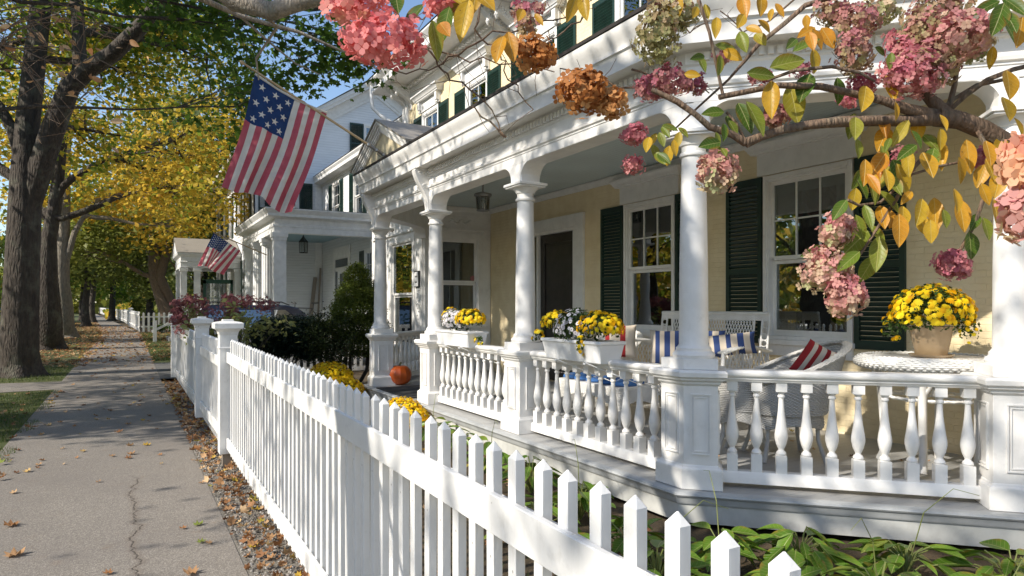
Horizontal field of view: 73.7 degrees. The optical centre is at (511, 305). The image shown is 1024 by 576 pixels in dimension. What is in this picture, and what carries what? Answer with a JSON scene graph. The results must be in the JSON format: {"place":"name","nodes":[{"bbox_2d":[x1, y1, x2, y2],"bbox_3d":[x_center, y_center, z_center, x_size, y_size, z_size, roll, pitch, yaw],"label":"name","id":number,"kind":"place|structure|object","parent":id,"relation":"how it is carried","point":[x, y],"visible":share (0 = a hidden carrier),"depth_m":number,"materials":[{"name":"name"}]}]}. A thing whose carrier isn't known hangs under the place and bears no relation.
{"place":"outdoors","nodes":[
{"label":"outdoors","id":0,"kind":"place"},
{"bbox_2d":[0,381,60,392],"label":"driveway apron","id":1,"kind":"object","parent":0,"point":[18,387],"visible":1,"depth_m":13.48,"materials":[{"name":"concrete"}]},
{"bbox_2d":[0,313,97,450],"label":"verge","id":2,"kind":"structure","parent":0,"point":[4,424],"depth_m":14.43,"materials":[{"name":"green plant"}]},
{"bbox_2d":[0,390,61,461],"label":"grass","id":3,"kind":"structure","parent":2,"relation":"on","point":[20,425],"depth_m":10.31,"materials":[{"name":"plant"}]},
{"bbox_2d":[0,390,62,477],"bbox_3d":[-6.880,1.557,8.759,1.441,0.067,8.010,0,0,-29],"label":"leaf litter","id":4,"kind":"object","parent":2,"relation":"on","point":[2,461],"visible":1,"depth_m":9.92,"materials":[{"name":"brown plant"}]},
{"bbox_2d":[0,364,72,382],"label":"grass","id":5,"kind":"structure","parent":2,"relation":"on","point":[49,366],"depth_m":15.20,"materials":[{"name":"plant"}]},
{"bbox_2d":[2,262,143,320],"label":"maple tree","id":6,"kind":"object","parent":2,"relation":"on","point":[80,301],"visible":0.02,"depth_m":72.89,"materials":[{"name":"green plant"}]},
{"bbox_2d":[0,0,148,152],"bbox_3d":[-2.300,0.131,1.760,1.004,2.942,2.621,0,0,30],"label":"maple tree","id":7,"kind":"object","parent":2,"relation":"on","point":[7,25],"visible":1,"depth_m":2.65,"materials":[{"name":"green plant"}]},
{"bbox_2d":[40,322,108,366],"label":"leaf litter","id":8,"kind":"object","parent":2,"relation":"on","point":[79,342],"visible":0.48,"depth_m":25.52,"materials":[{"name":"brown plant"}]},
{"bbox_2d":[0,167,171,326],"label":"maple tree","id":9,"kind":"object","parent":2,"relation":"on","point":[86,276],"visible":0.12,"depth_m":52.12,"materials":[{"name":"green plant"}]},
{"bbox_2d":[70,190,142,322],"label":"maple tree","id":10,"kind":"object","parent":2,"relation":"on","point":[92,304],"visible":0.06,"depth_m":63.83,"materials":[{"name":"green plant"}]},
{"bbox_2d":[71,185,144,320],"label":"tree","id":11,"kind":"object","parent":2,"relation":"on","point":[117,293],"visible":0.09,"depth_m":72.42,"materials":[{"name":"plant"}]},
{"bbox_2d":[0,0,249,350],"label":"maple tree","id":12,"kind":"object","parent":2,"relation":"on","point":[51,327],"visible":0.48,"depth_m":24.80,"materials":[{"name":"yellow plant"}]},
{"bbox_2d":[0,0,312,378],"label":"maple tree","id":13,"kind":"object","parent":2,"relation":"on","point":[28,173],"visible":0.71,"depth_m":15.39,"materials":[{"name":"green plant"}]},
{"bbox_2d":[0,0,418,155],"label":"maple tree","id":14,"kind":"object","parent":2,"relation":"on","point":[346,65],"visible":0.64,"depth_m":11.85,"materials":[{"name":"green plant"}]},
{"bbox_2d":[198,0,372,79],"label":"maple tree","id":15,"kind":"object","parent":2,"relation":"on","point":[271,11],"visible":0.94,"depth_m":3.98,"materials":[{"name":"plant"}]},
{"bbox_2d":[0,314,247,575],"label":"sidewalk","id":16,"kind":"structure","parent":0,"point":[123,516],"depth_m":5.99,"materials":[{"name":"concrete"}]},
{"bbox_2d":[0,361,191,492],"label":"leaf litter","id":17,"kind":"object","parent":16,"relation":"on","point":[119,430],"visible":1,"depth_m":8.80,"materials":[{"name":"brown plant"}]},
{"bbox_2d":[48,326,170,364],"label":"leaf litter","id":18,"kind":"object","parent":16,"relation":"on","point":[124,332],"visible":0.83,"depth_m":26.94,"materials":[{"name":"brown plant"}]},
{"bbox_2d":[142,332,170,360],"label":"grass","id":19,"kind":"structure","parent":0,"point":[158,346],"depth_m":25.62,"materials":[{"name":"plant"}]},
{"bbox_2d":[140,332,293,362],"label":"neighbour lawn","id":20,"kind":"structure","parent":0,"point":[161,361],"depth_m":21.10,"materials":[{"name":"plant"}]},
{"bbox_2d":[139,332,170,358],"bbox_3d":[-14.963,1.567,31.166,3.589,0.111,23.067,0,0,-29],"label":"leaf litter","id":21,"kind":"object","parent":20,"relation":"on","point":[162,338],"visible":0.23,"depth_m":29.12,"materials":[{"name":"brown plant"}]},
{"bbox_2d":[151,81,401,341],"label":"neighbour house","id":22,"kind":"structure","parent":20,"relation":"on","point":[328,217],"depth_m":28.78,"materials":[{"name":"white paint"}]},
{"bbox_2d":[213,232,266,254],"bbox_3d":[-8.577,-1.948,21.564,1.592,0.671,0.036,0,0,-29],"label":"flagpole","id":23,"kind":"object","parent":22,"relation":"attached to","point":[240,243],"visible":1,"depth_m":21.54,"materials":[{"name":"brown wood"}]},
{"bbox_2d":[198,234,239,274],"bbox_3d":[-9.169,-1.604,21.245,1.262,1.293,0.478,0,0,-8],"label":"flag","id":24,"kind":"object","parent":23,"relation":"hanging from","point":[220,254],"visible":1,"depth_m":21.28,"materials":[{"name":"fabric"}]},
{"bbox_2d":[299,235,307,253],"bbox_3d":[-7.566,-2.300,24.772,0.240,0.800,0.240,0,0,16],"label":"hanging lantern","id":25,"kind":"object","parent":22,"relation":"hanging from","point":[302,240],"visible":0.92,"depth_m":24.73,"materials":[{"name":"metal"}]},
{"bbox_2d":[332,179,339,210],"bbox_3d":[-7.058,-3.980,27.467,0.170,2.060,1.280,0,0,-29],"label":"window","id":26,"kind":"structure","parent":22,"relation":"in","point":[335,185],"depth_m":27.64,"materials":[{"name":"white paint"}]},
{"bbox_2d":[335,258,347,300],"bbox_3d":[-6.670,-0.430,26.710,0.036,2.780,1.740,0,0,-29],"label":"door","id":27,"kind":"structure","parent":22,"relation":"in","point":[341,262],"depth_m":26.92,"materials":[{"name":"white paint"}]},
{"bbox_2d":[353,176,362,212],"bbox_3d":[-5.587,-3.980,24.853,0.170,2.060,1.280,0,0,-29],"label":"window","id":28,"kind":"structure","parent":22,"relation":"in","point":[356,197],"depth_m":25.23,"materials":[{"name":"white paint"}]},
{"bbox_2d":[364,247,371,283],"bbox_3d":[-4.925,-0.955,23.676,0.170,2.110,1.180,0,0,-29],"label":"window","id":29,"kind":"structure","parent":22,"relation":"in","point":[367,251],"depth_m":23.79,"materials":[{"name":"white paint"}]},
{"bbox_2d":[0,0,436,302],"label":"sky","id":30,"kind":"structure","parent":0,"point":[333,91],"materials":[{"name":"blue"}]},
{"bbox_2d":[78,309,368,381],"bbox_3d":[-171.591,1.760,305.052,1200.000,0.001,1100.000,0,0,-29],"label":"ground","id":31,"kind":"structure","parent":0,"point":[128,326],"depth_m":54.86,"materials":[{"name":"soil"}]},
{"bbox_2d":[0,263,214,314],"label":"woodland","id":32,"kind":"object","parent":31,"relation":"on","point":[101,303],"visible":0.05,"depth_m":134.73,"materials":[{"name":"green plant"}]},
{"bbox_2d":[0,78,231,337],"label":"maple tree","id":33,"kind":"object","parent":31,"relation":"on","point":[66,240],"visible":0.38,"depth_m":33.91,"materials":[{"name":"yellow plant"}]},
{"bbox_2d":[0,62,235,331],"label":"maple tree","id":34,"kind":"object","parent":31,"relation":"on","point":[161,288],"visible":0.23,"depth_m":42.94,"materials":[{"name":"yellow plant"}]},
{"bbox_2d":[102,301,137,318],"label":"undergrowth","id":35,"kind":"object","parent":31,"relation":"on","point":[118,306],"visible":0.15,"depth_m":80.77,"materials":[{"name":"yellow plant"}]},
{"bbox_2d":[129,308,139,331],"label":"picket fence","id":36,"kind":"object","parent":31,"relation":"on","point":[134,319],"visible":1,"depth_m":44.59,"materials":[{"name":"paint"}]},
{"bbox_2d":[82,162,193,325],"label":"tree","id":37,"kind":"object","parent":31,"relation":"on","point":[148,303],"visible":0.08,"depth_m":54.28,"materials":[{"name":"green plant"}]},
{"bbox_2d":[129,296,157,314],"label":"hedge","id":38,"kind":"object","parent":31,"relation":"on","point":[135,306],"visible":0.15,"depth_m":73.66,"materials":[{"name":"green plant"}]},
{"bbox_2d":[141,310,187,331],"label":"picket fence","id":39,"kind":"object","parent":31,"relation":"on","point":[143,317],"visible":0.36,"depth_m":40.37,"materials":[{"name":"paint"}]},
{"bbox_2d":[137,287,216,322],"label":"undergrowth","id":40,"kind":"object","parent":31,"relation":"on","point":[156,311],"visible":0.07,"depth_m":57.58,"materials":[{"name":"green plant"}]},
{"bbox_2d":[168,83,221,304],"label":"evergreen tree","id":41,"kind":"object","parent":31,"relation":"on","point":[204,275],"visible":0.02,"depth_m":48.21,"materials":[{"name":"plant"}]},
{"bbox_2d":[203,61,253,275],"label":"evergreen tree","id":42,"kind":"object","parent":31,"relation":"on","point":[238,99],"visible":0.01,"depth_m":45.90,"materials":[{"name":"plant"}]},
{"bbox_2d":[163,381,304,575],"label":"gravel strip","id":43,"kind":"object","parent":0,"point":[264,570],"visible":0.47,"depth_m":5.13,"materials":[{"name":"brown gravel"}]},
{"bbox_2d":[168,314,213,417],"bbox_3d":[-5.640,0.824,11.801,0.269,1.352,6.169,0,0,-29],"label":"picket fence","id":44,"kind":"object","parent":43,"relation":"on","point":[186,366],"visible":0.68,"depth_m":10.73,"materials":[{"name":"paint"}]},
{"bbox_2d":[200,333,212,430],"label":"gate","id":45,"kind":"structure","parent":44,"relation":"attached to","point":[206,401],"depth_m":8.51,"materials":[{"name":"paint"}]},
{"bbox_2d":[162,378,309,575],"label":"leaf litter","id":46,"kind":"object","parent":43,"relation":"on","point":[244,508],"visible":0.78,"depth_m":5.84,"materials":[{"name":"brown plant"}]},
{"bbox_2d":[212,319,800,575],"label":"picket fence","id":47,"kind":"object","parent":43,"relation":"on","point":[337,480],"visible":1,"depth_m":2.59,"materials":[{"name":"paint"}]},
{"bbox_2d":[210,337,217,439],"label":"gate","id":48,"kind":"structure","parent":47,"relation":"attached to","point":[214,414],"depth_m":7.72,"materials":[{"name":"paint"}]},
{"bbox_2d":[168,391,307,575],"bbox_3d":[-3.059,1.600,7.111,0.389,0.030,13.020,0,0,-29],"label":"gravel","id":49,"kind":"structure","parent":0,"point":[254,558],"depth_m":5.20,"materials":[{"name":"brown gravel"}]},
{"bbox_2d":[154,357,365,378],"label":"driveway","id":50,"kind":"structure","parent":0,"point":[163,370],"depth_m":17.95,"materials":[{"name":"asphalt"}]},
{"bbox_2d":[188,301,365,364],"bbox_3d":[-6.259,0.740,18.164,4.860,1.720,2.160,0,0,-29],"label":"parked car","id":51,"kind":"object","parent":50,"relation":"on","point":[283,309],"visible":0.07,"depth_m":17.29,"materials":[{"name":"blue metal"}]},
{"bbox_2d":[309,277,316,317],"bbox_3d":[-8.517,-0.120,29.113,0.421,2.203,0.040,0,0,-29],"label":"leaning board","id":52,"kind":"object","parent":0,"point":[314,284],"visible":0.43,"depth_m":29.12,"materials":[{"name":"wood"}]},
{"bbox_2d":[376,385,419,398],"bbox_3d":[-1.472,1.319,10.531,0.840,0.019,1.400,0,0,-29],"label":"doormat","id":53,"kind":"object","parent":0,"point":[408,391],"visible":0.38,"depth_m":10.53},
{"bbox_2d":[324,371,1023,575],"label":"front yard","id":54,"kind":"structure","parent":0,"point":[746,564],"depth_m":4.56,"materials":[{"name":"green plant"}]},
{"bbox_2d":[168,291,298,350],"bbox_3d":[-4.895,0.672,12.026,2.262,1.868,1.489,0,0,-17],"label":"hydrangea bush","id":55,"kind":"object","parent":54,"relation":"on","point":[179,313],"visible":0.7,"depth_m":11.84,"materials":[{"name":"pink plant"}]},
{"bbox_2d":[244,312,327,364],"bbox_3d":[-4.326,0.844,13.110,1.663,1.536,1.115,0,0,-29],"label":"clipped hedge","id":56,"kind":"object","parent":54,"relation":"on","point":[286,347],"visible":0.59,"depth_m":12.84,"materials":[{"name":"green plant"}]},
{"bbox_2d":[210,325,367,370],"bbox_3d":[-4.269,1.012,16.034,6.320,1.087,0.055,0,0,-29],"label":"driveway fence","id":57,"kind":"object","parent":54,"relation":"on","point":[361,367],"visible":0.01,"depth_m":16.29,"materials":[{"name":"paint"}]},
{"bbox_2d":[297,301,368,375],"bbox_3d":[-3.384,0.760,12.896,1.470,1.694,0.994,0,0,-29],"label":"loose shrub","id":58,"kind":"object","parent":54,"relation":"on","point":[323,345],"visible":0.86,"depth_m":12.80,"materials":[{"name":"green plant"}]},
{"bbox_2d":[310,361,367,393],"bbox_3d":[-2.976,1.290,11.472,0.933,0.656,1.767,0,0,-29],"label":"chrysanthemum","id":59,"kind":"object","parent":54,"relation":"on","point":[345,377],"visible":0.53,"depth_m":11.60,"materials":[{"name":"yellow plant"}]},
{"bbox_2d":[324,261,394,383],"bbox_3d":[-3.076,0.362,13.646,1.480,2.514,1.444,0,0,-29],"label":"conical spruce","id":60,"kind":"object","parent":54,"relation":"on","point":[358,300],"visible":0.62,"depth_m":13.36,"materials":[{"name":"green plant"}]},
{"bbox_2d":[387,396,428,427],"bbox_3d":[-1.423,1.409,9.016,0.560,0.403,1.151,0,0,-29],"label":"chrysanthemum","id":61,"kind":"object","parent":54,"relation":"on","point":[408,403],"visible":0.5,"depth_m":8.81,"materials":[{"name":"yellow plant"}]},
{"bbox_2d":[409,394,458,440],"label":"hosta plant","id":62,"kind":"object","parent":54,"relation":"on","point":[423,429],"visible":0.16,"depth_m":7.87,"materials":[{"name":"green plant"}]},
{"bbox_2d":[466,419,509,472],"bbox_3d":[-0.167,1.327,6.512,0.575,0.558,0.599,0,0,35],"label":"hosta plant","id":63,"kind":"object","parent":54,"relation":"on","point":[505,456],"visible":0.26,"depth_m":6.43,"materials":[{"name":"green plant"}]},
{"bbox_2d":[502,455,561,492],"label":"hosta plant","id":64,"kind":"object","parent":54,"relation":"on","point":[529,471],"visible":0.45,"depth_m":5.80,"materials":[{"name":"green plant"}]},
{"bbox_2d":[484,492,581,538],"bbox_3d":[0.179,1.433,4.565,0.657,0.342,0.469,0,0,28],"label":"hosta plant","id":65,"kind":"object","parent":54,"relation":"on","point":[554,508],"visible":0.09,"depth_m":4.54,"materials":[{"name":"green plant"}]},
{"bbox_2d":[552,439,615,519],"bbox_3d":[0.493,1.367,5.133,0.602,0.638,0.688,0,0,11],"label":"hosta plant","id":66,"kind":"object","parent":54,"relation":"on","point":[583,499],"visible":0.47,"depth_m":5.05,"materials":[{"name":"green plant"}]},
{"bbox_2d":[578,515,664,562],"bbox_3d":[0.698,1.467,4.345,0.612,0.274,0.652,0,0,27],"label":"hosta plant","id":67,"kind":"object","parent":54,"relation":"on","point":[617,542],"visible":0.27,"depth_m":4.32,"materials":[{"name":"green plant"}]},
{"bbox_2d":[318,0,1023,320],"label":"hydrangea tree","id":68,"kind":"object","parent":54,"relation":"on","point":[924,55],"visible":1,"depth_m":1.46,"materials":[{"name":"pink plant"}]},
{"bbox_2d":[621,500,727,575],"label":"hosta plant","id":69,"kind":"object","parent":54,"relation":"on","point":[657,566],"visible":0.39,"depth_m":3.79,"materials":[{"name":"green plant"}]},
{"bbox_2d":[350,0,1023,549],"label":"house","id":70,"kind":"structure","parent":54,"relation":"on","point":[574,216],"depth_m":6.86,"materials":[{"name":"beige paint"}]},
{"bbox_2d":[239,60,386,157],"bbox_3d":[-2.676,-2.671,9.647,2.210,1.213,0.140,0,0,-29],"label":"flagpole","id":71,"kind":"object","parent":70,"relation":"attached to","point":[377,150],"visible":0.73,"depth_m":9.64,"materials":[{"name":"brown wood"}]},
{"bbox_2d":[222,73,326,212],"bbox_3d":[-3.215,-2.203,9.311,1.379,1.869,0.271,0,0,-22],"label":"flag","id":72,"kind":"object","parent":71,"relation":"hanging from","point":[273,154],"visible":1,"depth_m":9.32,"materials":[{"name":"multicoloured fabric"}]},
{"bbox_2d":[390,362,411,384],"bbox_3d":[-1.890,1.134,11.478,0.388,0.375,0.388,0,0,-29],"label":"pumpkin","id":73,"kind":"object","parent":70,"relation":"on","point":[400,374],"visible":0.93,"depth_m":11.33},
{"bbox_2d":[388,233,460,354],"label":"window","id":74,"kind":"structure","parent":70,"relation":"in","point":[401,250],"depth_m":14.19,"materials":[{"name":"white paint"}]},
{"bbox_2d":[422,103,438,126],"bbox_3d":[-1.976,-3.815,16.741,0.170,2.030,1.120,0,0,-29],"label":"window","id":75,"kind":"structure","parent":70,"relation":"in","point":[429,117],"depth_m":16.74,"materials":[{"name":"white paint"}]},
{"bbox_2d":[410,232,485,330],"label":"window","id":76,"kind":"structure","parent":70,"relation":"in","point":[472,245],"depth_m":13.85,"materials":[{"name":"white paint"}]},
{"bbox_2d":[435,329,495,362],"bbox_3d":[-0.570,0.489,8.427,0.294,0.358,1.275,0,0,-29],"label":"flower box","id":77,"kind":"object","parent":70,"relation":"on","point":[459,338],"visible":0.91,"depth_m":8.33,"materials":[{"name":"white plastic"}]},
{"bbox_2d":[440,308,470,329],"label":"daisy plant","id":78,"kind":"object","parent":77,"relation":"in","point":[450,323],"visible":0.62,"depth_m":8.52,"materials":[{"name":"white plant"}]},
{"bbox_2d":[454,308,486,326],"bbox_3d":[-0.506,0.144,8.318,0.355,0.224,0.524,0,0,-29],"label":"chrysanthemum","id":79,"kind":"object","parent":77,"relation":"in","point":[474,316],"visible":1,"depth_m":8.19,"materials":[{"name":"yellow plant"}]},
{"bbox_2d":[465,71,487,108],"bbox_3d":[-0.731,-3.815,14.527,0.170,2.030,1.120,0,0,-29],"label":"window","id":80,"kind":"structure","parent":70,"relation":"in","point":[479,84],"depth_m":14.60,"materials":[{"name":"white paint"}]},
{"bbox_2d":[474,185,491,211],"bbox_3d":[-0.466,-1.740,10.925,0.290,0.460,0.290,0,0,-29],"label":"hanging lantern","id":81,"kind":"object","parent":70,"relation":"hanging from","point":[480,195],"visible":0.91,"depth_m":10.89,"materials":[{"name":"grey metal"}]},
{"bbox_2d":[527,25,557,71],"bbox_3d":[0.553,-3.815,12.244,0.170,2.030,1.120,0,0,-29],"label":"window","id":82,"kind":"structure","parent":70,"relation":"in","point":[554,29],"depth_m":11.98,"materials":[{"name":"white paint"}]},
{"bbox_2d":[541,231,572,379],"bbox_3d":[0.815,0.028,11.886,0.065,2.565,1.110,0,0,-29],"label":"door","id":83,"kind":"structure","parent":70,"relation":"in","point":[556,249],"depth_m":11.92,"materials":[{"name":"black wood"}]},
{"bbox_2d":[541,337,643,385],"bbox_3d":[0.711,0.489,6.150,0.294,0.358,1.260,0,0,-29],"label":"flower box","id":84,"kind":"object","parent":70,"relation":"on","point":[600,351],"visible":0.94,"depth_m":6.06,"materials":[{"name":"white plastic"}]},
{"bbox_2d":[531,309,568,340],"bbox_3d":[0.396,0.198,6.715,0.330,0.324,0.530,0,0,-29],"label":"chrysanthemum","id":85,"kind":"object","parent":84,"relation":"in","point":[548,318],"visible":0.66,"depth_m":6.61,"materials":[{"name":"yellow plant"}]},
{"bbox_2d":[552,307,599,340],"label":"daisy plant","id":86,"kind":"object","parent":84,"relation":"in","point":[570,319],"visible":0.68,"depth_m":6.22,"materials":[{"name":"white plant"}]},
{"bbox_2d":[575,335,584,355],"bbox_3d":[0.604,0.358,6.041,0.074,0.199,0.117,0,0,-29],"label":"trailing chrysanthemum","id":87,"kind":"object","parent":84,"relation":"in","point":[580,340],"visible":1,"depth_m":6.02,"materials":[{"name":"yellow plant"}]},
{"bbox_2d":[576,310,624,337],"bbox_3d":[0.771,0.161,6.013,0.367,0.248,0.524,0,0,-29],"label":"chrysanthemum","id":88,"kind":"object","parent":84,"relation":"in","point":[605,325],"visible":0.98,"depth_m":5.87,"materials":[{"name":"yellow plant"}]},
{"bbox_2d":[559,372,658,425],"bbox_3d":[1.123,1.083,8.203,0.585,0.493,1.263,0,0,-29],"label":"wicker ottoman","id":89,"kind":"object","parent":70,"relation":"on","point":[633,390],"visible":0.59,"depth_m":7.75,"materials":[{"name":"white wicker"}]},
{"bbox_2d":[582,329,642,403],"bbox_3d":[1.358,0.821,9.315,0.845,1.032,0.887,0,0,41],"label":"wicker chair","id":90,"kind":"object","parent":70,"relation":"on","point":[638,334],"visible":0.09,"depth_m":9.24,"materials":[{"name":"wicker"}]},
{"bbox_2d":[605,325,635,357],"bbox_3d":[1.356,0.448,8.550,0.400,0.420,0.162,0,-8,11],"label":"pillow","id":91,"kind":"object","parent":90,"relation":"on","point":[628,337],"visible":0.43,"depth_m":8.47,"materials":[{"name":"fabric"}]},
{"bbox_2d":[615,0,647,20],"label":"window","id":92,"kind":"structure","parent":70,"relation":"in","point":[622,7],"depth_m":10.26,"materials":[{"name":"white paint"}]},
{"bbox_2d":[623,195,674,345],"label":"window","id":93,"kind":"structure","parent":70,"relation":"in","point":[648,225],"depth_m":9.80,"materials":[{"name":"white paint"}]},
{"bbox_2d":[619,311,772,432],"bbox_3d":[2.091,0.699,8.059,0.776,1.263,1.848,0,0,-29],"label":"wicker settee","id":94,"kind":"object","parent":70,"relation":"on","point":[753,317],"visible":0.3,"depth_m":7.81,"materials":[{"name":"white wicker"}]},
{"bbox_2d":[650,330,678,363],"bbox_3d":[1.847,0.503,8.150,0.400,0.430,0.162,0,-10,13],"label":"pillow","id":95,"kind":"object","parent":94,"relation":"on","point":[664,343],"visible":0.59,"depth_m":8.09,"materials":[{"name":"fabric"}]},
{"bbox_2d":[709,331,756,356],"bbox_3d":[2.366,0.419,7.350,0.500,0.240,0.202,-7,-15,20],"label":"pillow","id":96,"kind":"object","parent":94,"relation":"on","point":[718,343],"visible":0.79,"depth_m":7.26,"materials":[{"name":"fabric"}]},
{"bbox_2d":[718,368,786,454],"bbox_3d":[2.137,0.941,6.114,0.598,0.793,0.544,0,0,31],"label":"wicker armchair","id":97,"kind":"object","parent":70,"relation":"on","point":[744,400],"visible":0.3,"depth_m":5.95,"materials":[{"name":"wicker"}]},
{"bbox_2d":[741,340,852,462],"bbox_3d":[2.494,0.821,6.027,0.936,1.032,0.896,0,0,0],"label":"wicker tub chair","id":98,"kind":"object","parent":70,"relation":"on","point":[794,402],"visible":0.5,"depth_m":5.74,"materials":[{"name":"white wicker"}]},
{"bbox_2d":[789,339,835,369],"bbox_3d":[2.631,0.488,5.950,0.280,0.330,0.113,28,21,2],"label":"pillow","id":99,"kind":"object","parent":98,"relation":"on","point":[813,353],"visible":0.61,"depth_m":5.89,"materials":[{"name":"fabric"}]},
{"bbox_2d":[758,159,854,360],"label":"window","id":100,"kind":"structure","parent":70,"relation":"in","point":[797,201],"depth_m":7.85,"materials":[{"name":"white paint"}]},
{"bbox_2d":[852,351,987,474],"bbox_3d":[3.389,0.852,5.520,1.145,0.909,1.146,0,0,-29],"label":"wicker table","id":101,"kind":"object","parent":70,"relation":"on","point":[899,361],"visible":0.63,"depth_m":5.24,"materials":[{"name":"white wicker"}]},
{"bbox_2d":[907,325,954,357],"bbox_3d":[3.389,0.290,5.520,0.336,0.250,0.336,0,0,-29],"label":"flower pot","id":102,"kind":"object","parent":101,"relation":"on","point":[932,343],"visible":0.89,"depth_m":5.41,"materials":[{"name":"beige ceramic"}]},
{"bbox_2d":[880,283,981,343],"bbox_3d":[3.388,0.057,5.522,0.644,0.491,0.648,0,0,-29],"label":"chrysanthemum","id":103,"kind":"object","parent":102,"relation":"in","point":[911,306],"visible":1,"depth_m":5.37,"materials":[{"name":"yellow plant"}]},
{"bbox_2d":[690,470,769,571],"bbox_3d":[1.206,1.326,4.106,0.536,0.556,0.567,0,0,-39],"label":"hosta plant","id":104,"kind":"object","parent":54,"relation":"on","point":[704,553],"visible":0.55,"depth_m":4.05,"materials":[{"name":"green plant"}]},
{"bbox_2d":[744,559,821,575],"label":"hosta plant","id":105,"kind":"object","parent":54,"relation":"on","point":[805,570],"visible":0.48,"depth_m":3.59,"materials":[{"name":"green plant"}]},
{"bbox_2d":[738,524,862,575],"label":"hosta plant","id":106,"kind":"object","parent":54,"relation":"on","point":[822,557],"visible":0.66,"depth_m":4.07,"materials":[{"name":"green plant"}]},
{"bbox_2d":[821,518,920,575],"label":"hosta plant","id":107,"kind":"object","parent":54,"relation":"on","point":[842,568],"visible":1,"depth_m":3.67,"materials":[{"name":"green plant"}]},
{"bbox_2d":[841,488,978,575],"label":"hosta plant","id":108,"kind":"object","parent":54,"relation":"on","point":[898,553],"visible":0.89,"depth_m":3.95,"materials":[{"name":"green plant"}]},
{"bbox_2d":[931,539,1023,575],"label":"hosta plant","id":109,"kind":"object","parent":54,"relation":"on","point":[1007,565],"visible":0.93,"depth_m":3.89,"materials":[{"name":"green plant"}]},
{"bbox_2d":[949,571,1023,575],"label":"hosta plant","id":110,"kind":"object","parent":54,"relation":"on","point":[962,573],"visible":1,"depth_m":3.48,"materials":[{"name":"green plant"}]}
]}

